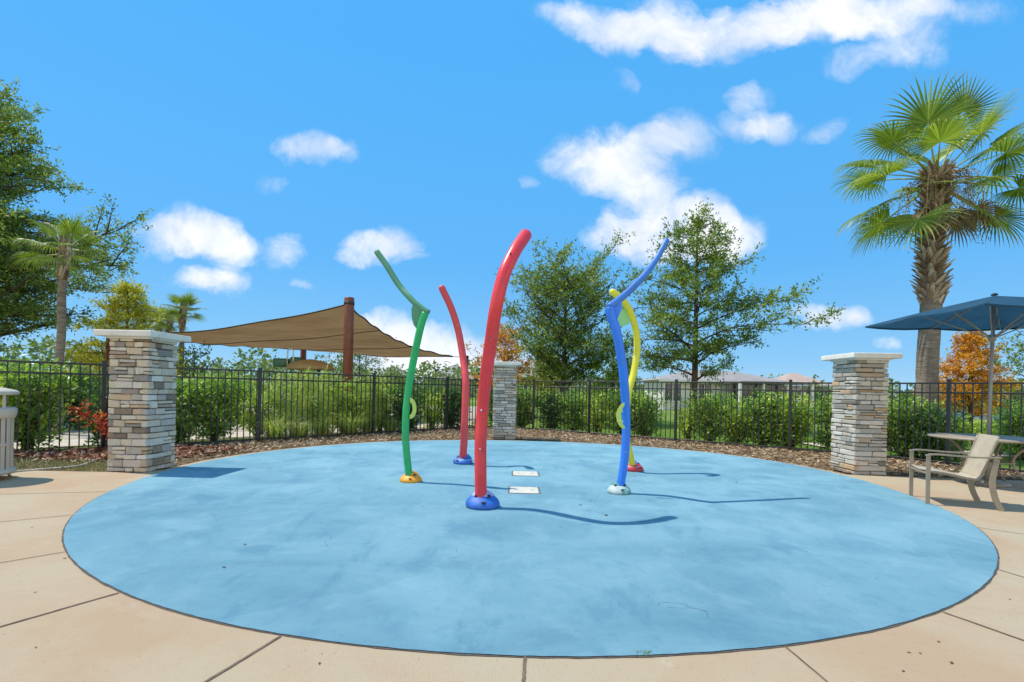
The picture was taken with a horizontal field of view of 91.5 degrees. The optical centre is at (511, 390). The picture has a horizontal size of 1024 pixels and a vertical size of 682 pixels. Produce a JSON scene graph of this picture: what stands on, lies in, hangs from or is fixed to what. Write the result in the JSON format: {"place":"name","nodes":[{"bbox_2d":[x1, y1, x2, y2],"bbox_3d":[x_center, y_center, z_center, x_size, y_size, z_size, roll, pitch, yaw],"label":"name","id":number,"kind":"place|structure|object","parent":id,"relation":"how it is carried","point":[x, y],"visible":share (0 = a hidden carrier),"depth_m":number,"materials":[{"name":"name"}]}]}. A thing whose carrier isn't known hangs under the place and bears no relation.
{"place":"outdoors","nodes":[
{"label":"outdoors","id":0,"kind":"place"},
{"bbox_2d":[13,456,185,472],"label":"grass verge","id":1,"kind":"object","parent":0,"point":[30,466],"depth_m":7.73,"materials":[{"name":"green plant"}]},
{"bbox_2d":[16,459,95,471],"bbox_3d":[-7.044,1.123,8.194,0.647,0.064,2.865,1,0,-11],"label":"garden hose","id":2,"kind":"object","parent":1,"relation":"on","point":[51,468],"visible":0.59,"depth_m":7.28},
{"bbox_2d":[93,329,190,472],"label":"stone pillar","id":3,"kind":"structure","parent":1,"relation":"on","point":[143,384],"depth_m":7.23,"materials":[{"name":"stone"}]},
{"bbox_2d":[14,423,473,448],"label":"path","id":4,"kind":"structure","parent":0,"point":[73,442],"depth_m":11.19,"materials":[{"name":"grey concrete"}]},
{"bbox_2d":[34,402,476,448],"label":"playground ground","id":5,"kind":"structure","parent":0,"point":[73,434],"depth_m":13.93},
{"bbox_2d":[11,363,84,430],"bbox_3d":[-12.621,0.183,13.626,1.869,1.871,1.916,1,0,14],"label":"hedge shrub","id":6,"kind":"object","parent":5,"relation":"on","point":[64,392],"visible":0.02,"depth_m":13.61,"materials":[{"name":"green plant"}]},
{"bbox_2d":[9,211,112,434],"bbox_3d":[-11.351,-1.739,12.631,1.998,5.718,2.007,1,0,0],"label":"fan palm","id":7,"kind":"object","parent":5,"relation":"on","point":[64,266],"visible":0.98,"depth_m":12.53,"materials":[{"name":"green plant"}]},
{"bbox_2d":[0,76,153,350],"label":"oak tree","id":8,"kind":"object","parent":5,"relation":"on","point":[30,308],"visible":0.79,"depth_m":17.59,"materials":[{"name":"green plant"}]},
{"bbox_2d":[53,362,109,430],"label":"hedge shrub","id":9,"kind":"object","parent":5,"relation":"on","point":[94,382],"visible":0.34,"depth_m":13.84,"materials":[{"name":"green plant"}]},
{"bbox_2d":[105,338,114,372],"bbox_3d":[-16.667,-0.684,20.649,0.342,3.374,0.451,1,0,-20],"label":"sail post","id":10,"kind":"object","parent":5,"relation":"on","point":[108,346],"depth_m":20.55,"materials":[{"name":"metal"}]},
{"bbox_2d":[63,275,196,388],"bbox_3d":[-16.821,-2.035,21.994,4.706,6.074,4.852,1,0,34],"label":"cypress tree","id":11,"kind":"object","parent":5,"relation":"on","point":[122,311],"visible":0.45,"depth_m":21.52,"materials":[{"name":"green plant"}]},
{"bbox_2d":[143,305,177,331],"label":"fan palm","id":12,"kind":"object","parent":5,"relation":"on","point":[156,328],"visible":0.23,"depth_m":26.70,"materials":[{"name":"green plant"}]},
{"bbox_2d":[148,307,190,331],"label":"fan palm","id":13,"kind":"object","parent":5,"relation":"on","point":[168,326],"visible":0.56,"depth_m":25.86,"materials":[{"name":"green plant"}]},
{"bbox_2d":[158,292,205,404],"bbox_3d":[-15.841,-1.944,23.996,2.084,5.944,2.003,1,0,0],"label":"fan palm","id":14,"kind":"object","parent":5,"relation":"on","point":[187,302],"visible":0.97,"depth_m":23.89,"materials":[{"name":"green plant"}]},
{"bbox_2d":[173,340,218,383],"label":"young tree","id":15,"kind":"object","parent":5,"relation":"on","point":[194,356],"visible":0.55,"depth_m":20.84,"materials":[{"name":"green plant"}]},
{"bbox_2d":[180,373,237,417],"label":"hedge shrub","id":16,"kind":"object","parent":5,"relation":"on","point":[207,382],"visible":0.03,"depth_m":16.87,"materials":[{"name":"green plant"}]},
{"bbox_2d":[208,371,255,421],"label":"hedge shrub","id":17,"kind":"object","parent":5,"relation":"on","point":[246,375],"visible":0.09,"depth_m":18.03,"materials":[{"name":"green plant"}]},
{"bbox_2d":[300,350,306,381],"bbox_3d":[-11.581,-0.668,27.600,0.344,3.554,0.344,1,0,0],"label":"sail post","id":18,"kind":"object","parent":5,"relation":"on","point":[303,354],"depth_m":27.48,"materials":[{"name":"metal"}]},
{"bbox_2d":[273,347,335,418],"bbox_3d":[-8.454,-0.260,20.000,2.618,2.868,1.900,1,0,0],"label":"play structure","id":19,"kind":"object","parent":5,"relation":"on","point":[296,363],"visible":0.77,"depth_m":19.68,"materials":[{"name":"metal"}]},
{"bbox_2d":[295,372,342,420],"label":"hedge shrub","id":20,"kind":"object","parent":5,"relation":"on","point":[324,385],"visible":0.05,"depth_m":18.82,"materials":[{"name":"green plant"}]},
{"bbox_2d":[343,297,354,391],"bbox_3d":[-5.593,-0.967,17.000,0.354,4.400,0.354,1,0,0],"label":"sail post","id":21,"kind":"object","parent":5,"relation":"on","point":[348,332],"visible":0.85,"depth_m":16.86,"materials":[{"name":"metal"}]},
{"bbox_2d":[164,304,452,356],"bbox_3d":[-9.503,-2.349,21.486,11.064,1.411,8.618,1,0,30],"label":"shade sail","id":22,"kind":"object","parent":21,"relation":"attached to","point":[321,330],"visible":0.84,"depth_m":20.10,"materials":[{"name":"fabric"}]},
{"bbox_2d":[321,338,396,388],"bbox_3d":[-8.442,-0.988,27.161,4.449,4.326,3.816,1,0,0],"label":"young tree","id":23,"kind":"object","parent":5,"relation":"on","point":[367,361],"visible":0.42,"depth_m":26.91,"materials":[{"name":"green plant"}]},
{"bbox_2d":[393,379,434,415],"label":"hedge shrub","id":24,"kind":"object","parent":5,"relation":"on","point":[416,389],"visible":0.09,"depth_m":21.78,"materials":[{"name":"green plant"}]},
{"bbox_2d":[247,410,302,440],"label":"ornamental grass","id":25,"kind":"object","parent":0,"point":[272,428],"depth_m":11.98,"materials":[{"name":"green plant"}]},
{"bbox_2d":[306,412,343,436],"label":"ornamental grass","id":26,"kind":"object","parent":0,"point":[324,428],"depth_m":13.02,"materials":[{"name":"green plant"}]},
{"bbox_2d":[324,407,379,435],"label":"ornamental grass","id":27,"kind":"object","parent":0,"point":[353,423],"depth_m":13.42,"materials":[{"name":"green plant"}]},
{"bbox_2d":[352,414,384,432],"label":"ornamental grass","id":28,"kind":"object","parent":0,"point":[366,428],"depth_m":14.14,"materials":[{"name":"green plant"}]},
{"bbox_2d":[380,419,400,432],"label":"ornamental grass","id":29,"kind":"object","parent":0,"point":[388,427],"depth_m":14.77,"materials":[{"name":"green plant"}]},
{"bbox_2d":[0,440,1023,681],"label":"concrete deck","id":30,"kind":"structure","parent":0,"point":[119,637],"depth_m":2.54,"materials":[{"name":"beige concrete"}]},
{"bbox_2d":[0,387,19,475],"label":"litter bin","id":31,"kind":"object","parent":30,"relation":"on","point":[8,414],"visible":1,"depth_m":6.47,"materials":[{"name":"paint"}]},
{"bbox_2d":[0,491,1023,681],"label":"paving joints","id":32,"kind":"object","parent":30,"relation":"on","point":[523,672],"visible":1,"depth_m":2.53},
{"bbox_2d":[63,440,997,655],"bbox_3d":[0.182,1.297,7.637,10.634,0.001,10.412,1,0,0],"label":"splash pad","id":33,"kind":"object","parent":30,"relation":"on","point":[725,542],"visible":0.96,"depth_m":4.06,"materials":[{"name":"blue rubber"}]},
{"bbox_2d":[374,249,429,482],"bbox_3d":[-1.524,-0.354,6.973,0.870,3.236,0.276,1,0,18],"label":"water spray pole","id":34,"kind":"object","parent":33,"relation":"on","point":[420,312],"visible":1,"depth_m":6.86,"materials":[{"name":"green metal"}]},
{"bbox_2d":[439,285,472,464],"bbox_3d":[-0.971,-0.265,8.677,0.638,3.081,0.422,1,0,0],"label":"water spray pole","id":35,"kind":"object","parent":33,"relation":"on","point":[463,457],"visible":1,"depth_m":8.58,"materials":[{"name":"red metal"}]},
{"bbox_2d":[465,229,531,509],"bbox_3d":[-0.129,-0.253,5.487,0.594,3.092,0.587,1,0,-39],"label":"water spray pole","id":36,"kind":"object","parent":33,"relation":"on","point":[482,497],"visible":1,"depth_m":5.38,"materials":[{"name":"red metal"}]},
{"bbox_2d":[508,486,540,493],"bbox_3d":[0.157,1.294,6.468,0.412,0.014,0.429,1,0,0],"label":"cover plate","id":37,"kind":"object","parent":33,"relation":"on","point":[523,490],"visible":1,"depth_m":6.42,"materials":[{"name":"metal"}]},
{"bbox_2d":[512,471,539,475],"bbox_3d":[0.210,1.295,7.764,0.427,0.014,0.435,1,0,0],"label":"cover plate","id":38,"kind":"object","parent":33,"relation":"on","point":[524,473],"visible":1,"depth_m":7.74,"materials":[{"name":"metal"}]},
{"bbox_2d":[609,289,643,471],"bbox_3d":[1.913,-0.169,8.263,0.652,3.009,0.322,1,0,-22],"label":"water spray pole","id":39,"kind":"object","parent":33,"relation":"on","point":[626,315],"visible":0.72,"depth_m":8.29,"materials":[{"name":"yellow metal"}]},
{"bbox_2d":[605,238,669,494],"bbox_3d":[1.584,-0.366,6.527,1.052,3.390,0.292,1,0,-34],"label":"water spray pole","id":40,"kind":"object","parent":33,"relation":"on","point":[619,486],"visible":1,"depth_m":6.32,"materials":[{"name":"blue metal"}]},
{"bbox_2d":[61,478,999,657],"bbox_3d":[0.184,1.301,7.637,10.656,0.001,10.433,1,0,0],"label":"expansion joint","id":41,"kind":"object","parent":30,"relation":"on","point":[532,656],"visible":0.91,"depth_m":2.62,"materials":[{"name":"grey rubber"}]},
{"bbox_2d":[909,433,1004,510],"bbox_3d":[5.550,0.984,6.263,0.762,0.886,0.606,1,0,23],"label":"patio chair","id":42,"kind":"object","parent":30,"relation":"on","point":[979,457],"visible":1,"depth_m":6.13,"materials":[{"name":"beige fabric"}]},
{"bbox_2d":[926,433,1023,481],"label":"patio table","id":43,"kind":"object","parent":30,"relation":"on","point":[972,437],"visible":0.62,"depth_m":7.69,"materials":[{"name":"beige metal"}]},
{"bbox_2d":[964,464,1011,487],"bbox_3d":[7.368,1.288,7.720,0.540,0.330,0.540,1,0,0],"label":"umbrella base","id":44,"kind":"object","parent":30,"relation":"on","point":[1001,484],"visible":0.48,"depth_m":7.58,"materials":[{"name":"beige metal"}]},
{"bbox_2d":[865,293,1023,479],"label":"patio umbrella","id":45,"kind":"object","parent":44,"relation":"in","point":[994,312],"visible":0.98,"depth_m":8.15,"materials":[{"name":"blue fabric"}]},
{"bbox_2d":[0,0,1023,398],"label":"sky","id":46,"kind":"structure","parent":0,"point":[273,147],"materials":[{"name":"blue"}]},
{"bbox_2d":[14,426,1023,480],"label":"mulch bed","id":47,"kind":"object","parent":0,"point":[615,442],"depth_m":11.67,"materials":[{"name":"brown wood"}]},
{"bbox_2d":[0,374,21,421],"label":"hedge shrub","id":48,"kind":"object","parent":47,"relation":"on","point":[2,395],"visible":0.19,"depth_m":8.76,"materials":[{"name":"green plant"}]},
{"bbox_2d":[0,354,93,449],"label":"hedge shrub","id":49,"kind":"object","parent":47,"relation":"on","point":[34,407],"visible":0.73,"depth_m":9.13,"materials":[{"name":"green plant"}]},
{"bbox_2d":[67,398,112,449],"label":"croton plant","id":50,"kind":"object","parent":47,"relation":"on","point":[102,423],"visible":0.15,"depth_m":9.04,"materials":[{"name":"red plant"}]},
{"bbox_2d":[71,381,113,447],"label":"hedge shrub","id":51,"kind":"object","parent":47,"relation":"on","point":[94,406],"visible":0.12,"depth_m":9.74,"materials":[{"name":"green plant"}]},
{"bbox_2d":[14,444,249,460],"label":"leaf litter","id":52,"kind":"object","parent":47,"relation":"on","point":[82,453],"visible":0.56,"depth_m":8.79,"materials":[{"name":"brown plant"}]},
{"bbox_2d":[171,373,227,444],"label":"hedge shrub","id":53,"kind":"object","parent":47,"relation":"on","point":[185,411],"visible":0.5,"depth_m":10.90,"materials":[{"name":"green plant"}]},
{"bbox_2d":[177,370,255,440],"bbox_3d":[-7.010,0.377,11.586,1.590,1.736,1.795,1,0,3],"label":"hedge shrub","id":54,"kind":"object","parent":47,"relation":"on","point":[220,409],"visible":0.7,"depth_m":11.47,"materials":[{"name":"green plant"}]},
{"bbox_2d":[0,360,478,453],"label":"iron fence","id":55,"kind":"object","parent":47,"relation":"on","point":[105,375],"visible":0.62,"depth_m":11.52,"materials":[{"name":"black metal"}]},
{"bbox_2d":[225,381,287,438],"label":"hedge shrub","id":56,"kind":"object","parent":47,"relation":"on","point":[253,416],"visible":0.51,"depth_m":12.30,"materials":[{"name":"green plant"}]},
{"bbox_2d":[257,367,322,436],"bbox_3d":[-5.707,0.262,12.762,1.642,1.942,1.783,1,0,-40],"label":"hedge shrub","id":57,"kind":"object","parent":47,"relation":"on","point":[294,403],"visible":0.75,"depth_m":12.66,"materials":[{"name":"green plant"}]},
{"bbox_2d":[278,415,320,438],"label":"ornamental grass","id":58,"kind":"object","parent":47,"relation":"on","point":[304,430],"depth_m":12.47,"materials":[{"name":"green plant"}]},
{"bbox_2d":[285,365,354,434],"bbox_3d":[-5.223,0.244,13.361,1.836,1.999,1.690,1,0,0],"label":"hedge shrub","id":59,"kind":"object","parent":47,"relation":"on","point":[320,413],"visible":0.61,"depth_m":13.35,"materials":[{"name":"green plant"}]},
{"bbox_2d":[317,380,371,433],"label":"hedge shrub","id":60,"kind":"object","parent":47,"relation":"on","point":[345,402],"visible":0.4,"depth_m":13.79,"materials":[{"name":"green plant"}]},
{"bbox_2d":[343,370,398,432],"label":"hedge shrub","id":61,"kind":"object","parent":47,"relation":"on","point":[376,401],"visible":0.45,"depth_m":14.19,"materials":[{"name":"green plant"}]},
{"bbox_2d":[358,381,401,431],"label":"hedge shrub","id":62,"kind":"object","parent":47,"relation":"on","point":[388,411],"visible":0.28,"depth_m":14.89,"materials":[{"name":"green plant"}]},
{"bbox_2d":[389,380,429,429],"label":"hedge shrub","id":63,"kind":"object","parent":47,"relation":"on","point":[411,407],"visible":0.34,"depth_m":15.34,"materials":[{"name":"green plant"}]},
{"bbox_2d":[414,386,449,428],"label":"hedge shrub","id":64,"kind":"object","parent":47,"relation":"on","point":[437,411],"visible":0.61,"depth_m":16.24,"materials":[{"name":"green plant"}]},
{"bbox_2d":[429,377,471,427],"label":"hedge shrub","id":65,"kind":"object","parent":47,"relation":"on","point":[450,420],"visible":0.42,"depth_m":16.83,"materials":[{"name":"green plant"}]},
{"bbox_2d":[488,387,494,425],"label":"hedge shrub","id":66,"kind":"object","parent":47,"relation":"on","point":[490,409],"visible":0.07,"depth_m":17.53,"materials":[{"name":"green plant"}]},
{"bbox_2d":[492,361,521,439],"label":"stone pillar","id":67,"kind":"structure","parent":47,"relation":"on","point":[505,399],"depth_m":13.15,"materials":[{"name":"stone"}]},
{"bbox_2d":[487,379,535,429],"bbox_3d":[-0.059,0.458,16.850,1.772,1.721,0.075,1,0,16],"label":"iron fence","id":68,"kind":"object","parent":47,"relation":"on","point":[533,407],"visible":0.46,"depth_m":16.67,"materials":[{"name":"black metal"}]},
{"bbox_2d":[516,382,550,426],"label":"hedge shrub","id":69,"kind":"object","parent":47,"relation":"on","point":[523,396],"visible":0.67,"depth_m":17.37,"materials":[{"name":"green plant"}]},
{"bbox_2d":[531,385,573,429],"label":"hedge shrub","id":70,"kind":"object","parent":47,"relation":"on","point":[547,418],"visible":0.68,"depth_m":16.99,"materials":[{"name":"green plant"}]},
{"bbox_2d":[555,389,593,430],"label":"hedge shrub","id":71,"kind":"object","parent":47,"relation":"on","point":[568,413],"visible":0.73,"depth_m":16.43,"materials":[{"name":"green plant"}]},
{"bbox_2d":[579,389,615,432],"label":"hedge shrub","id":72,"kind":"object","parent":47,"relation":"on","point":[596,406],"visible":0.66,"depth_m":15.91,"materials":[{"name":"green plant"}]},
{"bbox_2d":[593,385,649,433],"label":"hedge shrub","id":73,"kind":"object","parent":47,"relation":"on","point":[616,402],"visible":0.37,"depth_m":15.28,"materials":[{"name":"green plant"}]},
{"bbox_2d":[630,389,671,436],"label":"hedge shrub","id":74,"kind":"object","parent":47,"relation":"on","point":[650,418],"visible":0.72,"depth_m":14.88,"materials":[{"name":"green plant"}]},
{"bbox_2d":[669,400,700,439],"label":"hedge shrub","id":75,"kind":"object","parent":47,"relation":"on","point":[686,425],"visible":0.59,"depth_m":14.31,"materials":[{"name":"green plant"}]},
{"bbox_2d":[535,379,835,452],"bbox_3d":[4.404,0.551,13.789,9.158,1.721,0.074,1,0,38],"label":"iron fence","id":76,"kind":"object","parent":47,"relation":"on","point":[676,382],"visible":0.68,"depth_m":13.50,"materials":[{"name":"black metal"}]},
{"bbox_2d":[678,390,737,441],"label":"hedge shrub","id":77,"kind":"object","parent":47,"relation":"on","point":[707,414],"visible":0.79,"depth_m":13.70,"materials":[{"name":"green plant"}]},
{"bbox_2d":[708,396,764,443],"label":"hedge shrub","id":78,"kind":"object","parent":47,"relation":"on","point":[733,428],"visible":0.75,"depth_m":13.27,"materials":[{"name":"green plant"}]},
{"bbox_2d":[728,387,800,446],"bbox_3d":[6.670,0.708,13.187,1.699,1.616,1.742,1,0,31],"label":"hedge shrub","id":79,"kind":"object","parent":47,"relation":"on","point":[756,424],"visible":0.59,"depth_m":12.88,"materials":[{"name":"green plant"}]},
{"bbox_2d":[749,391,822,447],"bbox_3d":[7.069,0.723,12.767,1.854,1.595,1.697,1,0,-36],"label":"hedge shrub","id":80,"kind":"object","parent":47,"relation":"on","point":[798,425],"visible":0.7,"depth_m":12.44,"materials":[{"name":"green plant"}]},
{"bbox_2d":[805,392,834,449],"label":"hedge shrub","id":81,"kind":"object","parent":47,"relation":"on","point":[824,421],"visible":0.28,"depth_m":12.07,"materials":[{"name":"green plant"}]},
{"bbox_2d":[821,352,902,475],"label":"stone pillar","id":82,"kind":"structure","parent":47,"relation":"on","point":[859,409],"depth_m":8.38,"materials":[{"name":"stone"}]},
{"bbox_2d":[827,396,909,444],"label":"hedge shrub","id":83,"kind":"object","parent":47,"relation":"on","point":[889,436],"visible":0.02,"depth_m":11.24,"materials":[{"name":"green plant"}]},
{"bbox_2d":[883,393,952,457],"bbox_3d":[8.843,0.777,11.274,1.563,1.565,1.602,1,0,18],"label":"hedge shrub","id":84,"kind":"object","parent":47,"relation":"on","point":[901,433],"visible":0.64,"depth_m":11.01,"materials":[{"name":"green plant"}]},
{"bbox_2d":[899,399,971,461],"bbox_3d":[9.067,0.849,10.695,1.257,1.497,1.296,1,0,-30],"label":"hedge shrub","id":85,"kind":"object","parent":47,"relation":"on","point":[933,428],"visible":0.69,"depth_m":10.51,"materials":[{"name":"green plant"}]},
{"bbox_2d":[883,379,1023,472],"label":"iron fence","id":86,"kind":"object","parent":47,"relation":"on","point":[949,383],"visible":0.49,"depth_m":9.83,"materials":[{"name":"black metal"}]},
{"bbox_2d":[34,385,1023,469],"bbox_3d":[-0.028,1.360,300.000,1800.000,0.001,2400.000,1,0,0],"label":"ground","id":87,"kind":"structure","parent":0,"point":[536,422],"depth_m":17.88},
{"bbox_2d":[433,365,474,396],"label":"house","id":88,"kind":"structure","parent":87,"relation":"on","point":[451,373],"depth_m":89.93,"materials":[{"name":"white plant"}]},
{"bbox_2d":[464,323,542,394],"bbox_3d":[-0.435,-1.152,26.207,3.781,4.988,4.285,1,0,28],"label":"autumn tree","id":89,"kind":"object","parent":87,"relation":"on","point":[506,352],"visible":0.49,"depth_m":25.62,"materials":[{"name":"orange plant"}]},
{"bbox_2d":[0,333,1023,410],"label":"distant tree line","id":90,"kind":"object","parent":87,"relation":"on","point":[50,344],"visible":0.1,"depth_m":74.21,"materials":[{"name":"green plant"}]},
{"bbox_2d":[520,361,572,394],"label":"young tree","id":91,"kind":"object","parent":87,"relation":"on","point":[535,377],"visible":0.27,"depth_m":25.75,"materials":[{"name":"green plant"}]},
{"bbox_2d":[495,229,649,421],"bbox_3d":[2.456,-2.961,21.610,6.739,8.734,6.425,1,0,0],"label":"oak tree","id":92,"kind":"object","parent":87,"relation":"on","point":[562,335],"visible":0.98,"depth_m":21.17,"materials":[{"name":"green plant"}]},
{"bbox_2d":[577,322,645,415],"bbox_3d":[4.788,-1.111,24.071,3.576,5.121,3.698,1,0,0],"label":"young tree","id":93,"kind":"object","parent":87,"relation":"on","point":[613,375],"visible":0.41,"depth_m":23.61,"materials":[{"name":"green plant"}]},
{"bbox_2d":[589,198,845,420],"bbox_3d":[7.183,-2.991,19.546,8.124,8.984,8.883,1,0,0],"label":"oak tree","id":94,"kind":"object","parent":87,"relation":"on","point":[683,277],"visible":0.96,"depth_m":19.34,"materials":[{"name":"green plant"}]},
{"bbox_2d":[773,373,831,405],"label":"house","id":95,"kind":"structure","parent":87,"relation":"on","point":[795,377],"depth_m":67.38,"materials":[{"name":"tile"}]},
{"bbox_2d":[828,67,1023,458],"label":"fan palm","id":96,"kind":"object","parent":87,"relation":"on","point":[933,219],"visible":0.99,"depth_m":11.10,"materials":[{"name":"green plant"}]},
{"bbox_2d":[942,431,970,459],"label":"hedge shrub","id":97,"kind":"object","parent":87,"relation":"on","point":[958,442],"visible":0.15,"depth_m":11.08,"materials":[{"name":"green plant"}]},
{"bbox_2d":[911,331,1023,430],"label":"cypress tree","id":98,"kind":"object","parent":87,"relation":"on","point":[965,346],"visible":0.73,"depth_m":18.74,"materials":[{"name":"orange plant"}]},
{"bbox_2d":[953,415,985,449],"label":"hedge shrub","id":99,"kind":"object","parent":87,"relation":"on","point":[975,425],"visible":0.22,"depth_m":13.30,"materials":[{"name":"green plant"}]},
{"bbox_2d":[973,418,1007,453],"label":"hedge shrub","id":100,"kind":"object","parent":87,"relation":"on","point":[985,429],"visible":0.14,"depth_m":12.60,"materials":[{"name":"green plant"}]},
{"bbox_2d":[983,399,1023,460],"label":"hedge shrub","id":101,"kind":"object","parent":87,"relation":"on","point":[1015,429],"visible":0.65,"depth_m":11.48,"materials":[{"name":"green plant"}]},
{"bbox_2d":[983,330,1023,398],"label":"young tree","id":102,"kind":"object","parent":87,"relation":"on","point":[1014,360],"visible":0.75,"depth_m":16.43,"materials":[{"name":"green plant"}]},
{"bbox_2d":[517,360,557,403],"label":"house","id":103,"kind":"structure","parent":0,"point":[523,376],"depth_m":49.98,"materials":[{"name":"beige glass"}]},
{"bbox_2d":[640,370,814,412],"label":"house","id":104,"kind":"structure","parent":0,"point":[736,377],"depth_m":40.98,"materials":[{"name":"white glass"}]},
{"bbox_2d":[663,383,681,401],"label":"window","id":105,"kind":"structure","parent":104,"relation":"in","point":[669,397],"depth_m":40.98,"materials":[{"name":"grey glass"}]},
{"bbox_2d":[698,383,711,400],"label":"window","id":106,"kind":"structure","parent":104,"relation":"in","point":[702,384],"depth_m":40.98,"materials":[{"name":"grey glass"}]},
{"bbox_2d":[804,442,1013,456],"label":"sidewalk","id":107,"kind":"structure","parent":0,"point":[1005,454],"depth_m":12.84,"materials":[{"name":"brown soil"}]},
{"bbox_2d":[797,406,1022,418],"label":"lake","id":108,"kind":"structure","parent":0,"point":[964,412],"depth_m":45.78,"materials":[{"name":"blue liquid"}]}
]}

